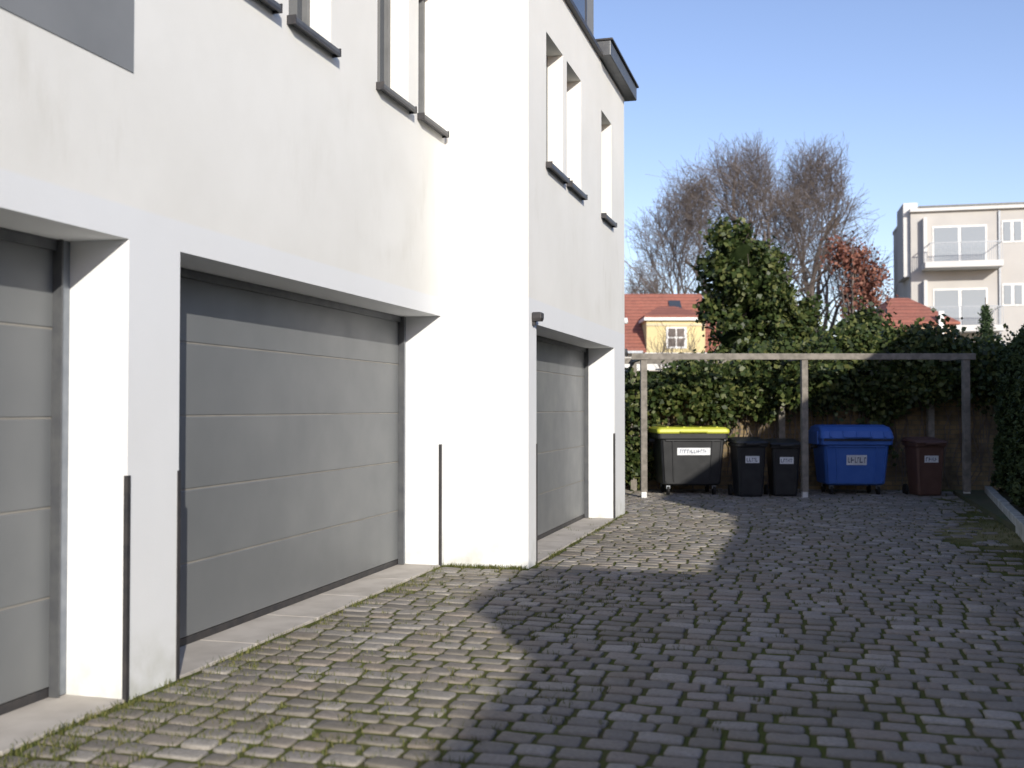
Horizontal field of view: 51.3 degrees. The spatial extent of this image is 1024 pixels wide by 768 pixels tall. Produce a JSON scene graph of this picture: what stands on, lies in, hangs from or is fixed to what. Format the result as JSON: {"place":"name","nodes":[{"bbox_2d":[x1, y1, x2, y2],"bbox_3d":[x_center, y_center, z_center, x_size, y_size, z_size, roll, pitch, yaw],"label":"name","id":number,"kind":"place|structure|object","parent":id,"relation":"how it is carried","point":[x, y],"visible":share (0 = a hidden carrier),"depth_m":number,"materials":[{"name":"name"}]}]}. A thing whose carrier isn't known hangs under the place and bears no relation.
{"place":"outdoors","nodes":[
{"label":"outdoors","id":0,"kind":"place"},
{"bbox_2d":[0,687,48,714],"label":"garage door seal","id":1,"kind":"object","parent":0,"point":[20,702],"depth_m":5.63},
{"bbox_2d":[0,596,49,610],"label":"garage door seam","id":2,"kind":"object","parent":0,"point":[22,604],"depth_m":5.63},
{"bbox_2d":[0,507,49,514],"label":"garage door seam","id":3,"kind":"object","parent":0,"point":[21,511],"depth_m":5.64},
{"bbox_2d":[0,417,50,419],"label":"garage door seam","id":4,"kind":"object","parent":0,"point":[11,418],"depth_m":5.62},
{"bbox_2d":[59,241,69,695],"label":"garage door track","id":5,"kind":"structure","parent":0,"point":[64,478],"depth_m":5.87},
{"bbox_2d":[179,413,397,416],"bbox_3d":[-1.760,0.247,8.615,0.024,0.012,4.610,0,-1,16],"label":"garage door seam","id":6,"kind":"object","parent":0,"point":[278,414],"visible":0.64,"depth_m":8.24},
{"bbox_2d":[180,559,397,646],"bbox_3d":[-1.764,1.741,8.584,0.035,0.051,4.610,0,-1,16],"label":"garage door seal","id":7,"kind":"object","parent":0,"point":[194,637],"visible":0.57,"depth_m":8.30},
{"bbox_2d":[180,510,397,565],"bbox_3d":[-1.760,1.227,8.594,0.024,0.012,4.610,0,-1,16],"label":"garage door seam","id":8,"kind":"object","parent":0,"point":[281,539],"visible":0.64,"depth_m":8.33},
{"bbox_2d":[181,461,397,490],"bbox_3d":[-1.760,0.737,8.604,0.024,0.012,4.610,0,-1,16],"label":"garage door seam","id":9,"kind":"object","parent":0,"point":[281,477],"visible":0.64,"depth_m":8.30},
{"bbox_2d":[404,317,405,562],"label":"garage door track","id":10,"kind":"structure","parent":0,"point":[404,425],"depth_m":10.79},
{"bbox_2d":[0,488,1023,767],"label":"cobblestone driveway","id":11,"kind":"structure","parent":0,"point":[946,690],"depth_m":6.66,"materials":[{"name":"stone"}]},
{"bbox_2d":[0,694,124,755],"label":"threshold slab","id":12,"kind":"structure","parent":11,"relation":"on","point":[32,721],"depth_m":5.45,"materials":[{"name":"concrete"}]},
{"bbox_2d":[180,640,255,677],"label":"threshold slab","id":13,"kind":"structure","parent":11,"relation":"on","point":[195,656],"depth_m":6.84,"materials":[{"name":"concrete"}]},
{"bbox_2d":[200,615,316,645],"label":"threshold slab","id":14,"kind":"structure","parent":11,"relation":"on","point":[261,629],"depth_m":7.58,"materials":[{"name":"concrete"}]},
{"bbox_2d":[266,594,365,619],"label":"threshold slab","id":15,"kind":"structure","parent":11,"relation":"on","point":[319,606],"depth_m":8.46,"materials":[{"name":"concrete"}]},
{"bbox_2d":[321,577,406,598],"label":"threshold slab","id":16,"kind":"structure","parent":11,"relation":"on","point":[366,587],"depth_m":9.35,"materials":[{"name":"concrete"}]},
{"bbox_2d":[364,564,439,580],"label":"threshold slab","id":17,"kind":"structure","parent":11,"relation":"on","point":[407,572],"depth_m":10.26,"materials":[{"name":"concrete"}]},
{"bbox_2d":[0,492,1023,767],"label":"grass tufts","id":18,"kind":"object","parent":11,"relation":"on","point":[220,712],"visible":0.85,"depth_m":5.93,"materials":[{"name":"plant"}]},
{"bbox_2d":[538,550,556,562],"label":"threshold slab","id":19,"kind":"structure","parent":11,"relation":"on","point":[542,555],"depth_m":11.45,"materials":[{"name":"concrete"}]},
{"bbox_2d":[538,540,573,551],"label":"threshold slab","id":20,"kind":"structure","parent":11,"relation":"on","point":[549,545],"depth_m":12.27,"materials":[{"name":"concrete"}]},
{"bbox_2d":[540,531,588,541],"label":"threshold slab","id":21,"kind":"structure","parent":11,"relation":"on","point":[565,536],"depth_m":13.05,"materials":[{"name":"concrete"}]},
{"bbox_2d":[557,524,601,533],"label":"threshold slab","id":22,"kind":"structure","parent":11,"relation":"on","point":[582,528],"depth_m":13.91,"materials":[{"name":"concrete"}]},
{"bbox_2d":[573,518,613,525],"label":"threshold slab","id":23,"kind":"structure","parent":11,"relation":"on","point":[595,521],"depth_m":14.76,"materials":[{"name":"concrete"}]},
{"bbox_2d":[648,426,728,494],"bbox_3d":[3.251,1.406,19.704,1.420,1.255,1.160,0,-1,-2],"label":"waste container","id":24,"kind":"object","parent":11,"relation":"on","point":[688,455],"visible":1,"depth_m":19.28,"materials":[{"name":"black plastic"}]},
{"bbox_2d":[727,437,768,495],"bbox_3d":[4.228,1.488,19.161,0.597,1.067,0.820,0,-1,-2],"label":"wheelie bin","id":25,"kind":"object","parent":11,"relation":"on","point":[747,459],"visible":1,"depth_m":18.87,"materials":[{"name":"black plastic"}]},
{"bbox_2d":[764,438,800,495],"bbox_3d":[4.871,1.505,19.210,0.580,1.036,0.796,0,-1,2],"label":"wheelie bin","id":26,"kind":"object","parent":11,"relation":"on","point":[782,454],"visible":0.87,"depth_m":18.93,"materials":[{"name":"black plastic"}]},
{"bbox_2d":[808,424,893,494],"bbox_3d":[6.249,1.393,19.699,1.420,1.280,1.150,0,-1,3],"label":"waste container","id":27,"kind":"object","parent":11,"relation":"on","point":[844,454],"visible":1,"depth_m":19.29,"materials":[{"name":"blue plastic"}]},
{"bbox_2d":[901,437,947,494],"bbox_3d":[7.459,1.491,19.311,0.597,1.067,0.820,0,-1,-1],"label":"wheelie bin","id":28,"kind":"object","parent":11,"relation":"on","point":[924,459],"visible":1,"depth_m":19.03,"materials":[{"name":"brown plastic"}]},
{"bbox_2d":[625,353,667,369],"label":"walls","id":29,"kind":"structure","parent":0,"point":[651,366],"depth_m":55.03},
{"bbox_2d":[639,306,697,320],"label":"dormer roof","id":30,"kind":"structure","parent":29,"relation":"on","point":[666,311],"depth_m":55.52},
{"bbox_2d":[639,317,697,323],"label":"dormer eave","id":31,"kind":"object","parent":30,"relation":"attached to","point":[643,320],"visible":0.36,"depth_m":54.49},
{"bbox_2d":[624,294,721,352],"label":"roof","id":32,"kind":"structure","parent":29,"relation":"on","point":[638,307],"depth_m":57.90,"materials":[{"name":"red tile"}]},
{"bbox_2d":[642,321,704,352],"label":"dormer walls","id":33,"kind":"structure","parent":0,"point":[651,332],"depth_m":54.67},
{"bbox_2d":[646,323,705,325],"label":"dormer band","id":34,"kind":"object","parent":33,"relation":"attached to","point":[675,324],"visible":0.86,"depth_m":54.63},
{"bbox_2d":[666,327,686,348],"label":"dormer window frame","id":35,"kind":"object","parent":33,"relation":"in","point":[685,340],"visible":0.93,"depth_m":54.61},
{"bbox_2d":[594,0,1023,335],"label":"sky","id":36,"kind":"structure","parent":0,"point":[926,97],"materials":[{"name":"blue"}]},
{"bbox_2d":[882,319,913,328],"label":"annex roof","id":37,"kind":"structure","parent":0,"point":[907,321],"depth_m":49.26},
{"bbox_2d":[892,202,1023,343],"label":"modern apartment block","id":38,"kind":"structure","parent":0,"point":[957,261],"depth_m":59.37,"materials":[{"name":"paint"}]},
{"label":"ground","id":39,"kind":"structure","parent":0,"visible":0},
{"bbox_2d":[0,0,444,699],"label":"recessed facade","id":40,"kind":"structure","parent":39,"relation":"on","point":[252,142],"depth_m":6.28,"materials":[{"name":"paint"}]},
{"bbox_2d":[0,509,49,608],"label":"garage door panel","id":41,"kind":"structure","parent":40,"relation":"attached to","point":[24,557],"depth_m":5.63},
{"bbox_2d":[0,599,49,704],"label":"garage door panel","id":42,"kind":"structure","parent":40,"relation":"attached to","point":[24,650],"depth_m":5.62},
{"bbox_2d":[0,419,50,512],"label":"garage door panel","id":43,"kind":"structure","parent":40,"relation":"attached to","point":[25,464],"depth_m":5.64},
{"bbox_2d":[0,325,51,416],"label":"garage door panel","id":44,"kind":"structure","parent":40,"relation":"attached to","point":[25,371],"depth_m":5.64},
{"bbox_2d":[0,322,51,329],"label":"garage door seam","id":45,"kind":"object","parent":44,"relation":"attached to","point":[22,325],"depth_m":5.66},
{"bbox_2d":[0,227,56,250],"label":"garage door head","id":46,"kind":"object","parent":40,"relation":"attached to","point":[13,236],"visible":1,"depth_m":5.63},
{"bbox_2d":[49,240,63,697],"bbox_3d":[-2.489,0.457,5.825,0.059,2.493,0.013,0,-1,16],"label":"garage door track lip","id":47,"kind":"object","parent":40,"relation":"attached to","point":[56,477],"visible":1,"depth_m":5.82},
{"bbox_2d":[0,0,133,72],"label":"grey wall panel","id":48,"kind":"structure","parent":40,"relation":"attached to","point":[104,29],"depth_m":5.52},
{"bbox_2d":[122,476,128,702],"bbox_3d":[-2.096,1.112,5.782,0.025,1.230,0.007,0,-1,16],"label":"corner guard return","id":49,"kind":"object","parent":40,"relation":"attached to","point":[125,598],"visible":0.93,"depth_m":5.78,"materials":[{"name":"metal"}]},
{"bbox_2d":[127,475,130,701],"bbox_3d":[-2.084,1.113,5.793,0.007,1.230,0.018,0,-1,16],"label":"corner guard face","id":50,"kind":"object","parent":40,"relation":"attached to","point":[128,607],"visible":0.79,"depth_m":5.79},
{"bbox_2d":[176,470,179,680],"bbox_3d":[-1.956,1.123,6.247,0.007,1.230,0.018,0,-1,16],"label":"corner guard face","id":51,"kind":"object","parent":40,"relation":"attached to","point":[177,585],"visible":1,"depth_m":6.24},
{"bbox_2d":[179,470,180,679],"bbox_3d":[-1.961,1.123,6.264,0.025,1.230,0.007,0,-1,16],"label":"corner guard return","id":52,"kind":"object","parent":40,"relation":"attached to","point":[179,577],"visible":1,"depth_m":6.26,"materials":[{"name":"metal"}]},
{"bbox_2d":[258,0,280,10],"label":"window sill","id":53,"kind":"structure","parent":40,"relation":"attached to","point":[277,4],"depth_m":7.30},
{"bbox_2d":[179,343,397,414],"bbox_3d":[-1.764,0.002,8.622,0.045,0.477,4.610,0,-1,16],"label":"garage door panel","id":54,"kind":"structure","parent":40,"relation":"attached to","point":[213,380],"depth_m":8.31,"materials":[{"name":"metal"}]},
{"bbox_2d":[180,341,397,364],"bbox_3d":[-1.760,-0.243,8.626,0.024,0.012,4.610,0,-1,16],"label":"garage door seam","id":55,"kind":"object","parent":54,"relation":"attached to","point":[280,352],"visible":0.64,"depth_m":8.33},
{"bbox_2d":[179,414,397,488],"bbox_3d":[-1.764,0.492,8.611,0.045,0.477,4.610,0,-1,16],"label":"garage door panel","id":56,"kind":"structure","parent":40,"relation":"attached to","point":[221,450],"depth_m":8.31,"materials":[{"name":"metal"}]},
{"bbox_2d":[180,511,397,638],"bbox_3d":[-1.764,1.472,8.589,0.045,0.477,4.610,0,-1,16],"label":"garage door panel","id":57,"kind":"structure","parent":40,"relation":"attached to","point":[215,591],"depth_m":8.29,"materials":[{"name":"metal"}]},
{"bbox_2d":[180,462,397,563],"bbox_3d":[-1.764,0.982,8.600,0.045,0.477,4.610,0,-1,16],"label":"garage door panel","id":58,"kind":"structure","parent":40,"relation":"attached to","point":[217,520],"depth_m":8.31,"materials":[{"name":"metal"}]},
{"bbox_2d":[180,267,400,321],"bbox_3d":[-1.726,-0.699,8.631,0.029,0.057,4.418,0,-1,16],"label":"garage door head","id":59,"kind":"object","parent":40,"relation":"attached to","point":[218,280],"visible":0.64,"depth_m":8.27},
{"bbox_2d":[287,14,296,24],"bbox_3d":[-1.569,-2.596,7.596,0.073,0.065,0.010,0,-1,16],"label":"window sill cap","id":60,"kind":"object","parent":40,"relation":"attached to","point":[291,19],"visible":1,"depth_m":7.59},
{"bbox_2d":[289,0,301,20],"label":"window glass","id":61,"kind":"object","parent":40,"relation":"attached to","point":[295,6],"depth_m":8.22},
{"bbox_2d":[302,0,309,26],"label":"window frame","id":62,"kind":"object","parent":40,"relation":"attached to","point":[305,11],"depth_m":8.31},
{"bbox_2d":[291,18,339,54],"bbox_3d":[-1.566,-2.592,7.985,0.270,0.034,0.740,0,-1,16],"label":"window sill","id":63,"kind":"structure","parent":40,"relation":"attached to","point":[317,35],"depth_m":7.95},
{"bbox_2d":[295,22,340,56],"bbox_3d":[-1.441,-2.566,7.949,0.014,0.021,0.744,0,-1,16],"label":"window sill drip","id":64,"kind":"object","parent":40,"relation":"attached to","point":[314,36],"depth_m":7.93},
{"bbox_2d":[377,0,383,81],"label":"window glass","id":65,"kind":"object","parent":40,"relation":"attached to","point":[380,40],"visible":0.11,"depth_m":9.84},
{"bbox_2d":[384,0,390,86],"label":"window frame","id":66,"kind":"object","parent":40,"relation":"attached to","point":[387,12],"visible":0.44,"depth_m":9.92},
{"bbox_2d":[380,84,415,111],"bbox_3d":[-1.124,-2.557,9.563,0.270,0.034,0.780,0,-1,16],"label":"window sill","id":67,"kind":"structure","parent":40,"relation":"attached to","point":[398,96],"depth_m":9.52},
{"bbox_2d":[383,87,415,112],"bbox_3d":[-0.999,-2.532,9.528,0.014,0.021,0.784,0,-1,16],"label":"window sill drip","id":68,"kind":"object","parent":40,"relation":"attached to","point":[399,100],"depth_m":9.51},
{"bbox_2d":[398,316,404,564],"bbox_3d":[-1.114,0.565,10.735,0.059,2.493,0.013,0,-1,16],"label":"garage door track lip","id":69,"kind":"object","parent":40,"relation":"attached to","point":[401,447],"visible":1,"depth_m":10.73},
{"bbox_2d":[418,20,418,112],"bbox_3d":[-1.024,-3.284,10.549,0.020,1.470,0.660,0,-1,16],"label":"window glass","id":70,"kind":"object","parent":40,"relation":"attached to","point":[418,66],"visible":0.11,"depth_m":10.79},
{"bbox_2d":[419,0,424,112],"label":"window frame","id":71,"kind":"object","parent":40,"relation":"attached to","point":[421,56],"visible":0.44,"depth_m":10.81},
{"bbox_2d":[421,115,447,135],"bbox_3d":[-0.865,-2.537,10.488,0.270,0.034,0.700,0,-1,16],"label":"window sill","id":72,"kind":"structure","parent":40,"relation":"attached to","point":[436,124],"depth_m":10.47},
{"bbox_2d":[439,444,440,566],"bbox_3d":[-0.721,1.220,10.691,0.025,1.230,0.007,0,-1,16],"label":"corner guard return","id":73,"kind":"object","parent":40,"relation":"attached to","point":[440,505],"visible":0.71,"depth_m":10.69,"materials":[{"name":"metal"}]},
{"bbox_2d":[441,444,441,565],"bbox_3d":[-0.709,1.221,10.703,0.007,1.230,0.018,0,-1,16],"label":"corner guard face","id":74,"kind":"object","parent":40,"relation":"attached to","point":[441,504],"visible":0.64,"depth_m":10.70},
{"bbox_2d":[444,0,527,568],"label":"return wall","id":75,"kind":"structure","parent":39,"relation":"on","point":[486,295],"depth_m":10.74,"materials":[{"name":"paint"}]},
{"bbox_2d":[528,0,624,568],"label":"projecting facade","id":76,"kind":"structure","parent":39,"relation":"on","point":[575,269],"depth_m":13.15,"materials":[{"name":"paint"}]},
{"bbox_2d":[536,444,536,563],"bbox_3d":[0.252,1.224,10.872,0.007,1.230,0.018,0,-1,16],"label":"corner guard face","id":77,"kind":"object","parent":76,"relation":"attached to","point":[536,503],"visible":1,"depth_m":10.86},
{"bbox_2d":[537,444,537,561],"bbox_3d":[0.248,1.225,10.889,0.025,1.230,0.007,0,-1,16],"label":"corner guard return","id":78,"kind":"object","parent":76,"relation":"attached to","point":[537,502],"visible":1,"depth_m":10.89,"materials":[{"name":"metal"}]},
{"bbox_2d":[532,312,543,325],"bbox_3d":[0.260,-0.658,10.765,0.105,0.130,0.120,0,-1,16],"label":"wall lamp","id":79,"kind":"object","parent":76,"relation":"attached to","point":[537,316],"visible":1,"depth_m":10.71,"materials":[{"name":"metal"}]},
{"bbox_2d":[549,164,568,181],"bbox_3d":[0.411,-2.329,11.777,0.270,0.034,0.840,0,-1,16],"label":"window sill","id":80,"kind":"structure","parent":76,"relation":"attached to","point":[558,175],"depth_m":11.79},
{"bbox_2d":[536,371,583,411],"bbox_3d":[0.430,0.103,13.194,0.045,0.477,4.500,0,-1,16],"label":"garage door panel","id":81,"kind":"structure","parent":76,"relation":"attached to","point":[556,392],"depth_m":13.71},
{"bbox_2d":[536,412,583,452],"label":"garage door panel","id":82,"kind":"structure","parent":76,"relation":"attached to","point":[558,430],"depth_m":13.75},
{"bbox_2d":[536,335,585,351],"bbox_3d":[0.468,-0.528,13.201,0.029,0.057,4.308,0,-1,16],"label":"garage door head","id":83,"kind":"object","parent":76,"relation":"attached to","point":[557,343],"visible":0.64,"depth_m":13.65},
{"bbox_2d":[538,481,583,534],"bbox_3d":[0.430,1.572,13.161,0.045,0.477,4.500,0,-1,16],"label":"garage door panel","id":84,"kind":"structure","parent":76,"relation":"attached to","point":[559,506],"depth_m":13.73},
{"bbox_2d":[538,514,583,539],"bbox_3d":[0.430,1.841,13.155,0.035,0.051,4.500,0,-1,16],"label":"garage door seal","id":85,"kind":"object","parent":84,"relation":"attached to","point":[555,529],"visible":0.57,"depth_m":13.79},
{"bbox_2d":[538,446,583,493],"bbox_3d":[0.430,1.082,13.172,0.045,0.477,4.500,0,-1,16],"label":"garage door panel","id":86,"kind":"structure","parent":76,"relation":"attached to","point":[560,468],"depth_m":13.75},
{"bbox_2d":[564,0,602,56],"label":"parapet coping","id":87,"kind":"object","parent":76,"relation":"on","point":[573,8],"visible":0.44,"depth_m":13.15,"materials":[{"name":"metal"}]},
{"bbox_2d":[584,348,588,517],"bbox_3d":[1.065,0.699,15.253,0.059,2.423,0.013,0,-1,16],"label":"garage door track lip","id":88,"kind":"object","parent":76,"relation":"attached to","point":[586,441],"visible":1,"depth_m":15.25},
{"bbox_2d":[613,433,614,518],"bbox_3d":[1.458,1.320,15.210,0.025,1.230,0.007,0,-1,16],"label":"corner guard return","id":89,"kind":"object","parent":76,"relation":"attached to","point":[614,475],"visible":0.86,"depth_m":15.21,"materials":[{"name":"metal"}]},
{"bbox_3d":[0.252,-3.050,11.838,0.020,1.420,0.800,0,-1,16],"label":"window","id":90,"kind":"object","parent":76,"relation":"attached to","visible":0},
{"bbox_2d":[546,55,547,161],"bbox_3d":[0.376,-3.043,12.187,0.050,1.418,0.058,0,-1,16],"label":"window frame","id":91,"kind":"object","parent":90,"relation":"attached to","point":[546,108],"visible":0.21,"depth_m":12.17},
{"bbox_2d":[625,258,672,293],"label":"bare tree","id":92,"kind":"object","parent":39,"relation":"on","point":[649,288],"visible":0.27,"depth_m":63.58,"materials":[{"name":"brown plant"}]},
{"bbox_2d":[645,321,699,369],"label":"bare tree","id":93,"kind":"object","parent":39,"relation":"on","point":[672,347],"visible":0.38,"depth_m":43.09,"materials":[{"name":"brown plant"}]},
{"bbox_2d":[624,163,725,297],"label":"bare tree","id":94,"kind":"object","parent":39,"relation":"on","point":[688,220],"visible":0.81,"depth_m":66.25,"materials":[{"name":"brown plant"}]},
{"bbox_2d":[646,132,851,300],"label":"bare tree","id":95,"kind":"object","parent":39,"relation":"on","point":[758,178],"visible":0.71,"depth_m":66.50,"materials":[{"name":"brown plant"}]},
{"bbox_2d":[689,205,829,364],"bbox_3d":[6.004,-0.997,25.109,3.604,6.514,2.761,0,-1,0],"label":"ivy covered tree","id":96,"kind":"object","parent":39,"relation":"on","point":[751,295],"visible":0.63,"depth_m":24.59,"materials":[{"name":"green plant"}]},
{"bbox_2d":[625,353,975,497],"bbox_3d":[5.125,0.782,19.620,6.050,2.600,1.835,0,-1,0],"label":"timber pergola","id":97,"kind":"object","parent":39,"relation":"on","point":[643,360],"visible":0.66,"depth_m":18.73,"materials":[{"name":"grey wood"}]},
{"bbox_2d":[625,370,1003,490],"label":"stone wall","id":98,"kind":"structure","parent":39,"relation":"on","point":[981,482],"depth_m":20.68,"materials":[{"name":"stone"}]},
{"bbox_2d":[625,307,1023,490],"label":"ivy","id":99,"kind":"object","parent":98,"relation":"attached to","point":[724,390],"visible":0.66,"depth_m":20.04,"materials":[{"name":"green plant"}]},
{"bbox_2d":[756,133,893,335],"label":"bare tree","id":100,"kind":"object","parent":39,"relation":"on","point":[822,174],"visible":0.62,"depth_m":69.55,"materials":[{"name":"brown plant"}]},
{"bbox_2d":[800,296,909,369],"bbox_3d":[8.257,0.299,24.011,4.631,4.541,2.526,0,-1,0],"label":"ivy shrub","id":101,"kind":"object","parent":39,"relation":"on","point":[863,315],"visible":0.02,"depth_m":23.86,"materials":[{"name":"green plant"}]},
{"bbox_2d":[816,229,897,337],"bbox_3d":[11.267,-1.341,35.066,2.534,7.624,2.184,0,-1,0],"label":"copper beech tree","id":102,"kind":"object","parent":39,"relation":"on","point":[847,256],"visible":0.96,"depth_m":34.91,"materials":[{"name":"red plant"}]},
{"bbox_2d":[974,297,997,343],"bbox_3d":[12.899,-0.013,28.956,1.940,4.700,1.941,-1,-1,22],"label":"spruce tree","id":103,"kind":"object","parent":39,"relation":"on","point":[986,319],"visible":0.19,"depth_m":28.97,"materials":[{"name":"green plant"}]},
{"bbox_2d":[953,486,1023,541],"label":"garden curb","id":104,"kind":"structure","parent":39,"relation":"on","point":[992,502],"depth_m":16.00,"materials":[{"name":"concrete"}]},
{"bbox_2d":[990,325,1023,507],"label":"thuja hedge","id":105,"kind":"object","parent":39,"relation":"on","point":[1008,455],"visible":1,"depth_m":16.70,"materials":[{"name":"green plant"}]},
{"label":"walls","id":106,"kind":"object","parent":39,"relation":"on","visible":0},
{"bbox_2d":[873,298,960,324],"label":"roof","id":107,"kind":"structure","parent":106,"relation":"on","point":[909,308],"depth_m":50.99,"materials":[{"name":"red tile"}]},
{"bbox_3d":[-6.757,-1.840,5.023,10.300,7.300,25.950,0,-1,16],"label":"shell","id":108,"kind":"object","parent":39,"relation":"on","visible":0},
{"bbox_2d":[587,0,593,35],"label":"storey","id":109,"kind":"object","parent":108,"relation":"on","point":[590,14],"depth_m":14.04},
{"bbox_2d":[573,0,584,19],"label":"window","id":110,"kind":"structure","parent":109,"relation":"attached to","point":[580,5],"depth_m":13.43,"materials":[{"name":"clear glass"}]},
{"bbox_2d":[597,40,636,101],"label":"roof fascia","id":111,"kind":"structure","parent":108,"relation":"on","point":[613,64],"depth_m":15.04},
{"bbox_2d":[596,37,638,87],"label":"roof trim","id":112,"kind":"structure","parent":111,"relation":"attached to","point":[621,58],"depth_m":14.90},
{"bbox_3d":[-3.161,0.422,3.711,0.023,2.520,4.600,0,-1,16],"label":"garage door","id":113,"kind":"object","parent":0,"visible":0},
{"bbox_2d":[0,240,52,326],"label":"garage door panel","id":114,"kind":"structure","parent":113,"relation":"attached to","point":[26,280],"depth_m":5.65,"materials":[{"name":"paint"}]},
{"bbox_3d":[-1.787,0.530,8.617,0.023,2.520,4.610,0,-1,16],"label":"garage door","id":115,"kind":"object","parent":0,"visible":0},
{"bbox_2d":[180,277,398,363],"bbox_3d":[-1.764,-0.488,8.633,0.045,0.477,4.610,0,-1,16],"label":"garage door panel","id":116,"kind":"structure","parent":115,"relation":"attached to","point":[213,314],"depth_m":8.33,"materials":[{"name":"paint"}]},
{"bbox_3d":[0.407,0.665,13.188,0.023,2.450,4.500,0,-1,16],"label":"garage door","id":117,"kind":"object","parent":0,"visible":0},
{"bbox_2d":[536,341,583,376],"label":"garage door panel","id":118,"kind":"structure","parent":117,"relation":"attached to","point":[556,359],"depth_m":13.72,"materials":[{"name":"paint"}]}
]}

